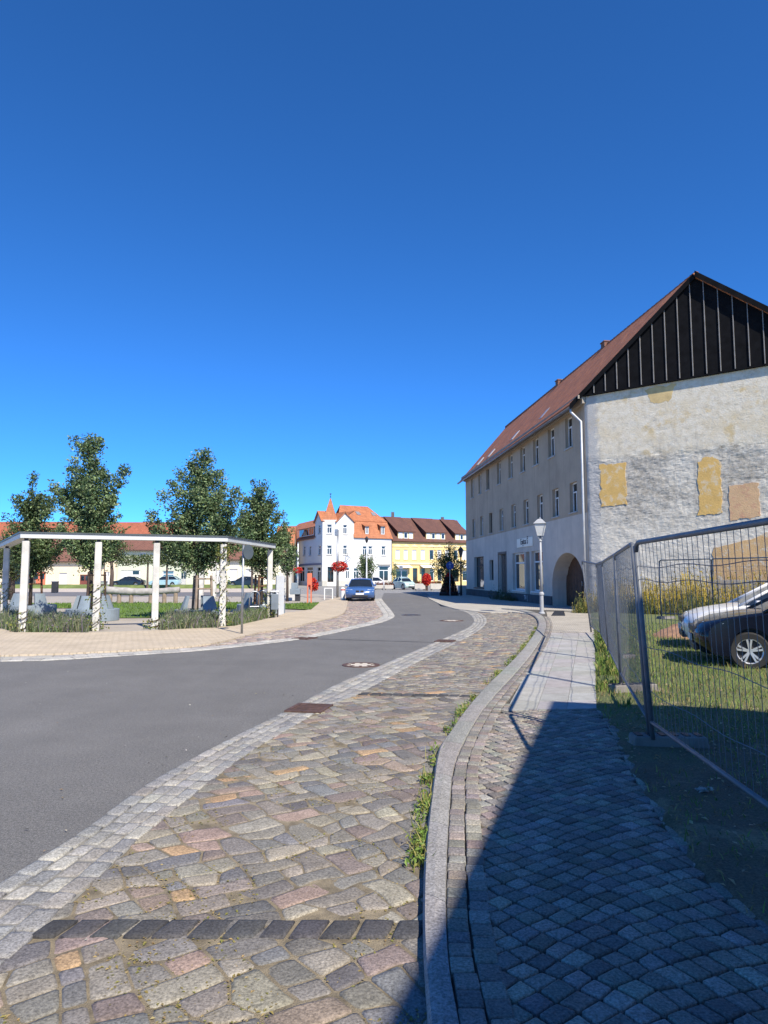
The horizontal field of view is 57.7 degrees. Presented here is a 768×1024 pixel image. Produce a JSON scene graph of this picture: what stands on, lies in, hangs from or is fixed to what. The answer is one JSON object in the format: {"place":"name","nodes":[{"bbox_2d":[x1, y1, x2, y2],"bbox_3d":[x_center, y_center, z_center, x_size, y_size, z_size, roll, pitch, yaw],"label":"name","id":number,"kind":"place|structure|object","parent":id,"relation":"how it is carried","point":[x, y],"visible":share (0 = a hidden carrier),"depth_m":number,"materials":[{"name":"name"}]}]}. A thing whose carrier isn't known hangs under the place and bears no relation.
{"place":"outdoors","nodes":[
{"label":"outdoors","id":0,"kind":"place"},
{"bbox_2d":[0,588,257,591],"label":"pavement","id":1,"kind":"structure","parent":0,"point":[85,589],"depth_m":75.87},
{"bbox_2d":[105,547,116,583],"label":"cream house","id":2,"kind":"structure","parent":1,"relation":"on","point":[108,572],"depth_m":102.66,"materials":[{"name":"beige paint"}]},
{"bbox_2d":[114,576,145,584],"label":"parked car","id":3,"kind":"object","parent":1,"relation":"on","point":[130,580],"visible":0.52,"depth_m":94.68,"materials":[{"name":"black paint"}]},
{"bbox_2d":[114,554,152,587],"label":"clipped tree","id":4,"kind":"object","parent":1,"relation":"on","point":[141,561],"visible":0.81,"depth_m":87.51,"materials":[{"name":"green plant"}]},
{"bbox_2d":[116,534,204,584],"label":"house","id":5,"kind":"structure","parent":1,"relation":"on","point":[139,547],"depth_m":102.68,"materials":[{"name":"white paint"}]},
{"bbox_2d":[121,570,139,578],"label":"garage door","id":6,"kind":"structure","parent":5,"relation":"in","point":[124,573],"depth_m":102.70,"materials":[{"name":"paint"}]},
{"bbox_2d":[149,576,181,584],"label":"parked car","id":7,"kind":"object","parent":1,"relation":"on","point":[174,580],"visible":0.46,"depth_m":94.71,"materials":[{"name":"blue paint"}]},
{"bbox_2d":[160,551,176,587],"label":"clipped tree","id":8,"kind":"object","parent":1,"relation":"on","point":[165,561],"visible":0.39,"depth_m":85.52,"materials":[{"name":"green plant"}]},
{"bbox_2d":[227,576,260,584],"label":"parked car","id":9,"kind":"object","parent":1,"relation":"on","point":[247,580],"visible":0.4,"depth_m":94.66,"materials":[{"name":"black paint"}]},
{"bbox_2d":[0,584,275,588],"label":"grass bank","id":10,"kind":"structure","parent":0,"point":[62,586],"depth_m":88.53,"materials":[{"name":"green plant"}]},
{"bbox_2d":[96,522,187,533],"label":"house","id":11,"kind":"structure","parent":0,"point":[138,528],"depth_m":130.83,"materials":[{"name":"orange tile"}]},
{"bbox_2d":[112,602,181,617],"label":"lawn","id":12,"kind":"structure","parent":0,"point":[136,612],"depth_m":32.69,"materials":[{"name":"plant"}]},
{"bbox_2d":[103,586,179,602],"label":"log bench","id":13,"kind":"object","parent":12,"relation":"on","point":[130,592],"visible":0.81,"depth_m":40.10,"materials":[{"name":"brown wood"}]},
{"bbox_2d":[32,601,318,617],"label":"grass","id":14,"kind":"structure","parent":12,"relation":"on","point":[232,605],"depth_m":35.17,"materials":[{"name":"green plant"}]},
{"bbox_2d":[0,592,304,596],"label":"side street","id":15,"kind":"structure","parent":0,"point":[235,594],"depth_m":59.77,"materials":[{"name":"grey asphalt"}]},
{"bbox_2d":[103,540,133,594],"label":"old tree","id":16,"kind":"object","parent":15,"relation":"on","point":[116,557],"visible":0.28,"depth_m":59.73,"materials":[{"name":"green plant"}]},
{"bbox_2d":[0,594,335,632],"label":"gravel square","id":17,"kind":"structure","parent":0,"point":[128,624],"depth_m":41.94,"materials":[{"name":"beige gravel"}]},
{"bbox_2d":[0,526,20,599],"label":"old tree","id":18,"kind":"object","parent":17,"relation":"on","point":[12,578],"visible":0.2,"depth_m":46.48,"materials":[{"name":"green plant"}]},
{"bbox_2d":[8,593,56,614],"bbox_3d":[-14.348,3.747,28.276,1.960,0.890,1.960,0,-5,0],"label":"ring planter","id":19,"kind":"object","parent":17,"relation":"on","point":[40,604],"visible":0.48,"depth_m":27.79,"materials":[{"name":"grey concrete"}]},
{"bbox_2d":[0,471,68,605],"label":"square tree","id":20,"kind":"object","parent":19,"relation":"in","point":[35,511],"visible":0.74,"depth_m":28.13,"materials":[{"name":"green plant"}]},
{"bbox_2d":[0,606,93,632],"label":"planting bed","id":21,"kind":"object","parent":17,"relation":"on","point":[55,622],"visible":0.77,"depth_m":20.19,"materials":[{"name":"green plant"}]},
{"bbox_2d":[65,595,119,621],"bbox_3d":[-10.457,3.449,25.035,1.800,0.890,1.800,0,-5,0],"label":"ring planter","id":22,"kind":"object","parent":17,"relation":"on","point":[111,613],"visible":0.59,"depth_m":24.58,"materials":[{"name":"grey concrete"}]},
{"bbox_2d":[44,432,132,608],"bbox_3d":[-10.810,0.309,25.128,3.153,6.582,2.358,0,-5,0],"label":"square tree","id":23,"kind":"object","parent":22,"relation":"in","point":[90,511],"visible":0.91,"depth_m":25.07,"materials":[{"name":"green plant"}]},
{"bbox_2d":[86,572,106,597],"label":"tree stakes","id":24,"kind":"object","parent":22,"relation":"in","point":[88,581],"visible":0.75,"depth_m":24.82,"materials":[{"name":"brown wood"}]},
{"bbox_2d":[0,531,275,631],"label":"pergola","id":25,"kind":"object","parent":17,"relation":"on","point":[19,537],"visible":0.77,"depth_m":20.88,"materials":[{"name":"white wood"}]},
{"bbox_2d":[6,609,35,631],"bbox_3d":[-10.145,3.064,19.584,0.703,0.661,0.763,0,-5,0],"label":"climbing vine","id":26,"kind":"object","parent":25,"relation":"attached to","point":[21,623],"visible":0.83,"depth_m":19.48,"materials":[{"name":"green plant"}]},
{"bbox_2d":[82,584,109,630],"bbox_3d":[-8.412,2.779,20.321,0.656,1.372,0.792,-4,-6,36],"label":"climbing vine","id":27,"kind":"object","parent":25,"relation":"attached to","point":[102,626],"visible":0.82,"depth_m":20.25,"materials":[{"name":"green plant"}]},
{"bbox_2d":[209,542,232,626],"bbox_3d":[-5.032,2.246,21.698,0.710,2.681,0.717,0,-5,0],"label":"climbing vine","id":28,"kind":"object","parent":25,"relation":"attached to","point":[223,558],"visible":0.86,"depth_m":21.67,"materials":[{"name":"green plant"}]},
{"bbox_2d":[157,605,227,629],"bbox_3d":[-6.178,3.330,22.657,2.426,0.681,4.707,1,-5,-14],"label":"planting bed","id":29,"kind":"object","parent":17,"relation":"on","point":[172,619],"visible":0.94,"depth_m":21.08,"materials":[{"name":"green plant"}]},
{"bbox_2d":[174,595,218,614],"bbox_3d":[-6.502,3.413,24.645,1.760,0.890,1.760,0,-5,0],"label":"ring planter","id":30,"kind":"object","parent":17,"relation":"on","point":[208,602],"visible":0.4,"depth_m":24.28,"materials":[{"name":"grey concrete"}]},
{"bbox_2d":[143,447,258,609],"bbox_3d":[-6.595,0.622,25.029,4.115,5.941,2.759,0,-5,0],"label":"square tree","id":31,"kind":"object","parent":30,"relation":"in","point":[197,558],"visible":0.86,"depth_m":24.71,"materials":[{"name":"green plant"}]},
{"bbox_2d":[191,575,212,609],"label":"tree stakes","id":32,"kind":"object","parent":30,"relation":"on","point":[195,589],"visible":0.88,"depth_m":24.80,"materials":[{"name":"brown wood"}]},
{"bbox_2d":[199,561,216,598],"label":"pergola","id":33,"kind":"object","parent":17,"relation":"on","point":[201,582],"visible":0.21,"depth_m":49.55,"materials":[{"name":"white wood"}]},
{"bbox_2d":[226,604,276,625],"bbox_3d":[-4.871,3.661,25.691,1.484,0.574,8.411,0,-5,0],"label":"planting bed","id":34,"kind":"object","parent":17,"relation":"on","point":[253,615],"visible":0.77,"depth_m":24.39,"materials":[{"name":"green plant"}]},
{"bbox_2d":[237,592,284,613],"bbox_3d":[-5.160,3.838,29.272,2.000,0.890,2.000,0,-5,0],"label":"ring planter","id":35,"kind":"object","parent":17,"relation":"on","point":[246,601],"visible":0.29,"depth_m":28.73,"materials":[{"name":"grey concrete"}]},
{"bbox_2d":[253,575,266,604],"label":"tree stakes","id":36,"kind":"object","parent":35,"relation":"on","point":[255,585],"visible":0.59,"depth_m":29.25,"materials":[{"name":"brown wood"}]},
{"bbox_2d":[236,478,289,604],"bbox_3d":[-5.226,1.387,29.577,2.338,5.650,2.357,0,-5,0],"label":"square tree","id":37,"kind":"object","parent":35,"relation":"in","point":[261,506],"visible":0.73,"depth_m":29.25,"materials":[{"name":"green plant"}]},
{"bbox_2d":[271,591,278,617],"bbox_3d":[-4.169,3.512,26.573,0.310,1.025,0.280,1,-5,-6],"label":"litter bin","id":38,"kind":"object","parent":17,"relation":"on","point":[274,601],"visible":0.97,"depth_m":26.47,"materials":[{"name":"grey metal"}]},
{"bbox_2d":[275,575,283,614],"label":"info pillar","id":39,"kind":"structure","parent":17,"relation":"on","point":[279,586],"depth_m":28.71,"materials":[{"name":"white metal"}]},
{"bbox_2d":[274,512,299,600],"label":"square tree","id":40,"kind":"object","parent":17,"relation":"on","point":[290,559],"visible":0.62,"depth_m":43.73,"materials":[{"name":"green plant"}]},
{"bbox_2d":[284,572,294,600],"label":"curved stele","id":41,"kind":"object","parent":17,"relation":"on","point":[291,597],"visible":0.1,"depth_m":45.58,"materials":[{"name":"white concrete"}]},
{"bbox_2d":[335,529,338,597],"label":"lamp column","id":42,"kind":"structure","parent":17,"relation":"on","point":[337,571],"depth_m":50.94,"materials":[{"name":"metal"}]},
{"bbox_2d":[331,561,347,571],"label":"flower ball","id":43,"kind":"object","parent":42,"relation":"attached to","point":[343,567],"visible":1,"depth_m":50.80,"materials":[{"name":"red plant"}]},
{"bbox_2d":[0,596,347,656],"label":"tan pavement","id":44,"kind":"structure","parent":0,"point":[13,644],"depth_m":17.64,"materials":[{"name":"beige stone"}]},
{"bbox_2d":[241,545,253,633],"bbox_3d":[-3.759,2.098,19.031,0.111,2.402,0.400,-3,-6,32],"label":"sign pole","id":45,"kind":"object","parent":44,"relation":"on","point":[247,552],"visible":1,"depth_m":18.96,"materials":[{"name":"metal"}]},
{"bbox_2d":[0,593,473,882],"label":"road","id":46,"kind":"structure","parent":0,"point":[114,717],"depth_m":8.52,"materials":[{"name":"grey asphalt"}]},
{"bbox_2d":[342,662,379,667],"bbox_3d":[-0.416,2.761,12.546,0.694,0.036,0.694,0,-5,0],"label":"manhole cover","id":47,"kind":"object","parent":46,"relation":"on","point":[362,664],"visible":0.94,"depth_m":12.53,"materials":[{"name":"metal"}]},
{"label":"far gutter bed","id":48,"kind":"structure","parent":46,"relation":"on","visible":0},
{"bbox_2d":[0,598,394,661],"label":"gutter","id":49,"kind":"object","parent":48,"relation":"on","point":[382,605],"visible":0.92,"depth_m":15.09,"materials":[{"name":"stone"}]},
{"bbox_2d":[149,599,382,651],"bbox_3d":[-1.744,4.527,31.802,4.074,0.058,34.709,0,-5,4],"label":"parking bay","id":50,"kind":"object","parent":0,"point":[367,610],"visible":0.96,"depth_m":22.84,"materials":[{"name":"stone"}]},
{"bbox_2d":[345,578,375,600],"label":"parked car","id":51,"kind":"object","parent":50,"relation":"on","point":[360,588],"visible":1,"depth_m":44.21,"materials":[{"name":"blue metal"}]},
{"bbox_2d":[0,611,537,1023],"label":"parking strip","id":52,"kind":"object","parent":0,"point":[97,928],"visible":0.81,"depth_m":3.54,"materials":[{"name":"stone"}]},
{"bbox_2d":[0,660,493,1023],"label":"joint moss","id":53,"kind":"object","parent":52,"relation":"on","point":[177,1006],"visible":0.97,"depth_m":3.31,"materials":[{"name":"green plant"}]},
{"bbox_2d":[396,625,536,871],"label":"kerb weeds","id":54,"kind":"object","parent":52,"relation":"on","point":[419,856],"visible":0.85,"depth_m":4.76,"materials":[{"name":"green plant"}]},
{"bbox_2d":[290,583,300,600],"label":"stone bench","id":55,"kind":"object","parent":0,"point":[295,590],"visible":0.98,"depth_m":43.99,"materials":[{"name":"grey stone"}]},
{"bbox_2d":[285,603,315,608],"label":"lawn","id":56,"kind":"structure","parent":0,"point":[298,606],"depth_m":35.38,"materials":[{"name":"plant"}]},
{"bbox_2d":[307,573,311,602],"bbox_3d":[-4.218,4.345,39.446,0.270,1.761,0.100,0,-5,0],"label":"orange marker","id":57,"kind":"object","parent":56,"relation":"on","point":[309,578],"visible":0.92,"depth_m":39.42,"materials":[{"name":"paint"}]},
{"bbox_2d":[296,493,392,585],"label":"corner house","id":58,"kind":"structure","parent":0,"point":[355,526],"depth_m":114.65,"materials":[{"name":"white paint"}]},
{"bbox_2d":[379,566,388,579],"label":"shop window","id":59,"kind":"structure","parent":58,"relation":"in","point":[383,570],"depth_m":116.03,"materials":[{"name":"white glass"}]},
{"bbox_2d":[257,585,466,598],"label":"market square","id":60,"kind":"structure","parent":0,"point":[379,593],"depth_m":72.78,"materials":[{"name":"grey stone"}]},
{"bbox_2d":[0,536,110,584],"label":"cream house","id":61,"kind":"structure","parent":60,"relation":"on","point":[63,571],"depth_m":103.62,"materials":[{"name":"beige paint"}]},
{"bbox_2d":[205,541,288,583],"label":"cream house","id":62,"kind":"structure","parent":60,"relation":"on","point":[234,570],"depth_m":102.68,"materials":[{"name":"white paint"}]},
{"bbox_2d":[277,526,296,582],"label":"gabled house","id":63,"kind":"structure","parent":60,"relation":"on","point":[294,539],"depth_m":122.36,"materials":[{"name":"orange tile"}]},
{"bbox_2d":[356,553,377,579],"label":"round tree","id":64,"kind":"object","parent":60,"relation":"on","point":[362,566],"visible":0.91,"depth_m":77.55,"materials":[{"name":"green plant"}]},
{"bbox_2d":[393,577,414,589],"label":"parked car","id":65,"kind":"object","parent":60,"relation":"on","point":[403,583],"visible":0.82,"depth_m":82.85,"materials":[{"name":"white paint"}]},
{"bbox_2d":[422,573,430,590],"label":"flower column","id":66,"kind":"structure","parent":60,"relation":"on","point":[426,579],"depth_m":76.39,"materials":[{"name":"red plant"}]},
{"bbox_2d":[430,541,465,588],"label":"autumn tree","id":67,"kind":"object","parent":60,"relation":"on","point":[444,561],"visible":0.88,"depth_m":65.58,"materials":[{"name":"yellow plant"}]},
{"bbox_2d":[457,270,767,607],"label":"grey house","id":68,"kind":"structure","parent":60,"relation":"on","point":[652,422],"depth_m":31.05,"materials":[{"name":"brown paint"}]},
{"bbox_2d":[473,557,483,588],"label":"shop window","id":69,"kind":"structure","parent":68,"relation":"in","point":[480,560],"depth_m":55.24,"materials":[{"name":"grey glass"}]},
{"bbox_2d":[501,554,505,593],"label":"old door","id":70,"kind":"structure","parent":68,"relation":"in","point":[503,557],"depth_m":47.86,"materials":[{"name":"wood"}]},
{"bbox_2d":[512,553,524,591],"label":"shop window","id":71,"kind":"structure","parent":68,"relation":"in","point":[519,557],"depth_m":44.04,"materials":[{"name":"beige glass"}]},
{"bbox_2d":[517,536,532,547],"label":"shop sign","id":72,"kind":"object","parent":68,"relation":"attached to","point":[525,542],"visible":1,"depth_m":42.04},
{"bbox_2d":[530,551,542,592],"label":"shop window","id":73,"kind":"structure","parent":68,"relation":"in","point":[536,553],"depth_m":40.53,"materials":[{"name":"grey glass"}]},
{"bbox_2d":[551,489,558,518],"bbox_3d":[9.178,-0.459,36.880,0.350,1.540,1.100,0,-5,-5],"label":"window","id":74,"kind":"structure","parent":68,"relation":"in","point":[556,491],"depth_m":37.15,"materials":[{"name":"glass"}]},
{"bbox_2d":[564,417,572,450],"bbox_3d":[9.375,-3.971,34.997,0.350,1.650,1.100,0,-5,-5],"label":"window","id":75,"kind":"structure","parent":68,"relation":"in","point":[570,419],"depth_m":35.28,"materials":[{"name":"glass"}]},
{"bbox_2d":[568,482,577,513],"bbox_3d":[9.413,-0.699,34.265,0.350,1.540,1.100,0,-5,-5],"label":"window","id":76,"kind":"structure","parent":68,"relation":"in","point":[574,484],"depth_m":34.52,"materials":[{"name":"glass"}]},
{"bbox_2d":[0,0,767,536],"label":"sky","id":77,"kind":"structure","parent":0,"point":[322,248],"materials":[{"name":"blue"}]},
{"bbox_2d":[381,512,466,584],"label":"yellow house","id":78,"kind":"structure","parent":0,"point":[416,543],"depth_m":121.64,"materials":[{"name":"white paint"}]},
{"bbox_2d":[427,595,577,613],"bbox_3d":[7.248,5.597,43.506,8.191,0.050,31.969,0,-5,0],"label":"pale band","id":79,"kind":"object","parent":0,"point":[476,603],"visible":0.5,"depth_m":38.55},
{"bbox_2d":[439,573,458,595],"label":"flower pyramid","id":80,"kind":"object","parent":79,"relation":"on","point":[448,582],"visible":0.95,"depth_m":56.02,"materials":[{"name":"black plant"}]},
{"bbox_2d":[458,546,462,595],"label":"street lamp","id":81,"kind":"object","parent":79,"relation":"on","point":[460,550],"visible":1,"depth_m":56.38,"materials":[{"name":"black metal"}]},
{"bbox_2d":[506,633,595,711],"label":"slab path","id":82,"kind":"structure","parent":0,"point":[560,675],"depth_m":10.45,"materials":[{"name":"grey concrete"}]},
{"bbox_2d":[581,560,599,632],"bbox_3d":[5.196,2.157,17.522,0.241,1.925,2.860,-1,-5,12],"label":"fence panel","id":83,"kind":"object","parent":82,"relation":"on","point":[589,606],"visible":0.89,"depth_m":17.76,"materials":[{"name":"metal"}]},
{"bbox_2d":[546,612,593,632],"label":"paver path","id":84,"kind":"structure","parent":0,"point":[572,622],"depth_m":22.57,"materials":[{"name":"grey concrete"}]},
{"bbox_2d":[446,609,767,1023],"bbox_3d":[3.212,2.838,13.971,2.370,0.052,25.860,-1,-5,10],"label":"sidewalk","id":85,"kind":"structure","parent":0,"point":[557,805],"depth_m":3.32,"materials":[{"name":"stone"}]},
{"bbox_2d":[533,518,545,613],"bbox_3d":[6.497,2.199,28.861,0.523,4.000,0.523,-2,-5,16],"label":"street lamp","id":86,"kind":"object","parent":85,"relation":"on","point":[540,524],"visible":1,"depth_m":28.81,"materials":[{"name":"white metal"}]},
{"bbox_2d":[591,613,767,925],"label":"soil","id":87,"kind":"structure","parent":0,"point":[728,866],"depth_m":5.40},
{"bbox_2d":[595,561,606,645],"bbox_3d":[4.511,1.905,14.435,0.116,1.750,3.397,-1,-5,15],"label":"fence panel","id":88,"kind":"object","parent":87,"relation":"on","point":[602,625],"visible":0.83,"depth_m":14.68,"materials":[{"name":"metal"}]},
{"bbox_2d":[601,553,618,670],"bbox_3d":[3.610,1.593,11.132,0.116,1.766,3.442,-1,-5,15],"label":"fence panel","id":89,"kind":"object","parent":87,"relation":"on","point":[611,640],"visible":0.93,"depth_m":11.18,"materials":[{"name":"metal"}]},
{"bbox_2d":[607,682,658,692],"bbox_3d":[3.348,2.363,9.373,0.674,0.119,0.208,1,-5,-14],"label":"fence foot","id":90,"kind":"object","parent":87,"relation":"on","point":[622,687],"visible":0.45,"depth_m":9.27},
{"bbox_2d":[627,732,709,748],"bbox_3d":[2.559,2.060,6.285,0.674,0.119,0.208,0,-5,3],"label":"fence foot","id":91,"kind":"object","parent":87,"relation":"on","point":[662,739],"visible":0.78,"depth_m":6.20},
{"bbox_2d":[614,542,649,732],"bbox_3d":[2.769,1.294,7.896,0.141,1.772,3.210,-1,-5,15],"label":"fence panel","id":92,"kind":"object","parent":91,"relation":"on","point":[620,611],"visible":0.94,"depth_m":7.61,"materials":[{"name":"metal"}]},
{"bbox_2d":[571,564,766,614],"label":"yellow weeds","id":93,"kind":"object","parent":87,"relation":"on","point":[698,597],"visible":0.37,"depth_m":27.17,"materials":[{"name":"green plant"}]},
{"bbox_2d":[653,623,688,638],"bbox_3d":[8.477,2.818,17.315,3.800,0.782,3.000,0,-5,0],"label":"earth mound","id":94,"kind":"object","parent":87,"relation":"on","point":[673,630],"visible":0.11,"depth_m":17.13,"materials":[{"name":"brown soil"}]},
{"bbox_2d":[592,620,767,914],"bbox_3d":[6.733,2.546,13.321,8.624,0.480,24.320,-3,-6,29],"label":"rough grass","id":95,"kind":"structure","parent":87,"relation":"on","point":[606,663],"depth_m":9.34,"materials":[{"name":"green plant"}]},
{"bbox_2d":[596,682,767,885],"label":"fallen leaves","id":96,"kind":"object","parent":87,"relation":"on","point":[691,822],"visible":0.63,"depth_m":5.23,"materials":[{"name":"brown plant"}]},
{"bbox_2d":[659,558,713,615],"bbox_3d":[10.103,2.591,23.361,0.044,2.030,2.232,2,-6,-24],"label":"fence panel","id":97,"kind":"object","parent":87,"relation":"on","point":[667,560],"visible":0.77,"depth_m":23.52,"materials":[{"name":"metal"}]},
{"bbox_2d":[633,517,767,808],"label":"fence panel","id":98,"kind":"object","parent":87,"relation":"on","point":[763,522],"visible":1,"depth_m":4.95,"materials":[{"name":"metal"}]},
{"bbox_2d":[678,583,767,636],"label":"parked car","id":99,"kind":"object","parent":87,"relation":"on","point":[757,594],"visible":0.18,"depth_m":14.26,"materials":[{"name":"white paint"}]},
{"bbox_2d":[688,597,767,669],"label":"parked car","id":100,"kind":"object","parent":87,"relation":"on","point":[723,628],"visible":0.89,"depth_m":11.52,"materials":[{"name":"black paint"}]},
{"bbox_2d":[709,580,766,603],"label":"plank stack","id":101,"kind":"object","parent":87,"relation":"on","point":[735,585],"visible":0.28,"depth_m":26.78,"materials":[{"name":"brown wood"}]},
{"bbox_2d":[597,710,767,931],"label":"sidewalk border","id":102,"kind":"object","parent":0,"point":[736,904],"visible":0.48,"depth_m":4.00,"materials":[{"name":"stone"}]},
{"label":"ground","id":103,"kind":"structure","parent":0,"visible":0},
{"bbox_2d":[0,522,76,535],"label":"house","id":104,"kind":"structure","parent":103,"relation":"on","point":[2,525],"depth_m":131.98,"materials":[{"name":"orange tile"}]},
{"bbox_2d":[0,606,486,964],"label":"gutter","id":105,"kind":"object","parent":103,"relation":"on","point":[18,937],"visible":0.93,"depth_m":4.50,"materials":[{"name":"stone"}]},
{"bbox_2d":[284,703,332,713],"bbox_3d":[-0.902,2.379,8.420,0.450,0.042,0.510,-1,-5,13],"label":"drain grate","id":106,"kind":"object","parent":105,"relation":"in","point":[308,708],"visible":0.88,"depth_m":8.37,"materials":[{"name":"metal"}]},
{"bbox_2d":[423,608,545,1023],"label":"kerb","id":107,"kind":"structure","parent":103,"relation":"on","point":[441,1008],"depth_m":3.83,"materials":[{"name":"stone"}]},
{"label":"fence foot","id":108,"kind":"object","parent":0,"visible":0},
{"bbox_2d":[711,557,767,601],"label":"fence panel","id":109,"kind":"object","parent":108,"relation":"on","point":[741,566],"visible":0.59,"depth_m":21.56,"materials":[{"name":"metal"}]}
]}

